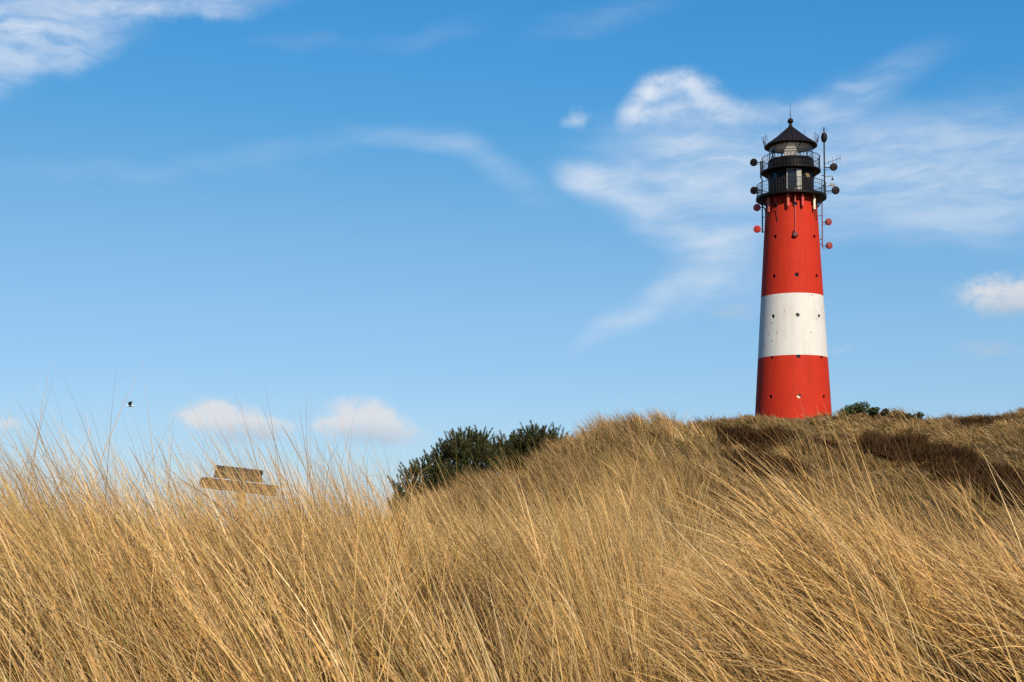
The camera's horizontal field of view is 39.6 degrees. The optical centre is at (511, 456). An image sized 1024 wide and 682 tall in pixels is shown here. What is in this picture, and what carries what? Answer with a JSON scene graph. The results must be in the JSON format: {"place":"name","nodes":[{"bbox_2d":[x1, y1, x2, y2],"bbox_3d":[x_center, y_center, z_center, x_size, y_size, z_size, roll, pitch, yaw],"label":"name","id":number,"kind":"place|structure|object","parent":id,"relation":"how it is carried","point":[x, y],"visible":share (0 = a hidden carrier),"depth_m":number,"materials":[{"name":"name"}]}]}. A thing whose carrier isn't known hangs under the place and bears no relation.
{"place":"outdoors","nodes":[
{"label":"outdoors","id":0,"kind":"place"},
{"bbox_2d":[0,0,1023,528],"label":"sky","id":1,"kind":"structure","parent":0,"point":[426,218],"materials":[{"name":"blue"}]},
{"bbox_2d":[0,365,1023,681],"bbox_3d":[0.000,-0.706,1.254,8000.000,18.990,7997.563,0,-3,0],"label":"ground","id":2,"kind":"structure","parent":0,"point":[996,451],"depth_m":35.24,"materials":[{"name":"brown plant"}]},
{"bbox_2d":[200,465,275,526],"bbox_3d":[-3.250,1.116,16.943,0.930,2.026,0.155,0,-3,0],"label":"wooden signpost","id":3,"kind":"object","parent":2,"relation":"on","point":[223,474],"visible":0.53,"depth_m":16.91,"materials":[{"name":"brown wood"}]},
{"bbox_2d":[387,480,419,510],"bbox_3d":[-3.802,2.248,50.133,1.299,2.768,1.087,1,-3,-24],"label":"mountain pine","id":4,"kind":"object","parent":2,"relation":"on","point":[403,492],"visible":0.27,"depth_m":49.91,"materials":[{"name":"green plant"}]},
{"bbox_2d":[386,425,502,507],"bbox_3d":[-2.457,0.912,52.158,4.362,4.179,3.561,0,-3,0],"label":"mountain pine","id":5,"kind":"object","parent":2,"relation":"on","point":[466,448],"visible":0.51,"depth_m":51.60,"materials":[{"name":"green plant"}]},
{"bbox_2d":[479,419,572,476],"bbox_3d":[0.664,0.142,54.257,4.229,3.105,2.653,1,-3,-19],"label":"mountain pine","id":6,"kind":"object","parent":2,"relation":"on","point":[520,441],"visible":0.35,"depth_m":53.74,"materials":[{"name":"green plant"}]},
{"bbox_2d":[364,405,1023,587],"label":"dune grass","id":7,"kind":"structure","parent":2,"relation":"on","point":[614,442],"depth_m":32.40,"materials":[{"name":"plant"}]},
{"bbox_2d":[689,416,839,454],"bbox_3d":[7.866,-0.518,46.861,4.364,1.857,8.784,1,-3,-10],"label":"heather patch","id":8,"kind":"object","parent":2,"relation":"on","point":[738,434],"visible":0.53,"depth_m":47.14,"materials":[{"name":"brown plant"}]},
{"bbox_2d":[721,446,814,484],"bbox_3d":[6.715,0.199,36.995,2.321,1.408,6.096,0,-3,0],"label":"heather patch","id":9,"kind":"object","parent":2,"relation":"on","point":[751,458],"visible":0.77,"depth_m":36.25,"materials":[{"name":"brown plant"}]},
{"bbox_2d":[750,110,839,419],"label":"lighthouse","id":10,"kind":"object","parent":2,"relation":"on","point":[792,349],"visible":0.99,"depth_m":144.59,"materials":[{"name":"red paint"}]},
{"bbox_2d":[787,170,795,188],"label":"doorway","id":11,"kind":"structure","parent":10,"relation":"in","point":[791,175],"depth_m":145.22,"materials":[{"name":"black glass"}]},
{"bbox_2d":[796,169,801,188],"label":"door","id":12,"kind":"structure","parent":10,"relation":"in","point":[798,171],"depth_m":145.08,"materials":[{"name":"white metal"}]},
{"bbox_2d":[762,422,847,462],"bbox_3d":[9.393,-0.366,46.099,2.578,1.884,7.632,0,-3,0],"label":"heather patch","id":13,"kind":"object","parent":2,"relation":"on","point":[832,442],"visible":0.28,"depth_m":46.20,"materials":[{"name":"brown plant"}]},
{"bbox_2d":[837,401,876,416],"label":"shrub","id":14,"kind":"object","parent":2,"relation":"on","point":[856,408],"visible":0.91,"depth_m":88.32,"materials":[{"name":"green plant"}]},
{"bbox_2d":[858,407,898,416],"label":"shrub","id":15,"kind":"object","parent":2,"relation":"on","point":[873,410],"visible":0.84,"depth_m":87.93,"materials":[{"name":"green plant"}]},
{"bbox_2d":[894,411,924,418],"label":"shrub","id":16,"kind":"object","parent":2,"relation":"on","point":[919,415],"visible":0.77,"depth_m":88.13,"materials":[{"name":"green plant"}]},
{"bbox_2d":[844,428,1022,473],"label":"heather patch","id":17,"kind":"object","parent":2,"relation":"on","point":[871,441],"visible":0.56,"depth_m":47.24,"materials":[{"name":"brown plant"}]},
{"bbox_2d":[881,433,1023,475],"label":"heather patch","id":18,"kind":"object","parent":2,"relation":"on","point":[937,460],"visible":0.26,"depth_m":45.77,"materials":[{"name":"brown plant"}]},
{"bbox_2d":[907,460,1023,513],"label":"heather patch","id":19,"kind":"object","parent":2,"relation":"on","point":[977,479],"visible":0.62,"depth_m":34.93,"materials":[{"name":"brown plant"}]},
{"bbox_2d":[950,413,1023,428],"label":"heather patch","id":20,"kind":"object","parent":2,"relation":"on","point":[965,421],"visible":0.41,"depth_m":82.71,"materials":[{"name":"brown plant"}]}
]}

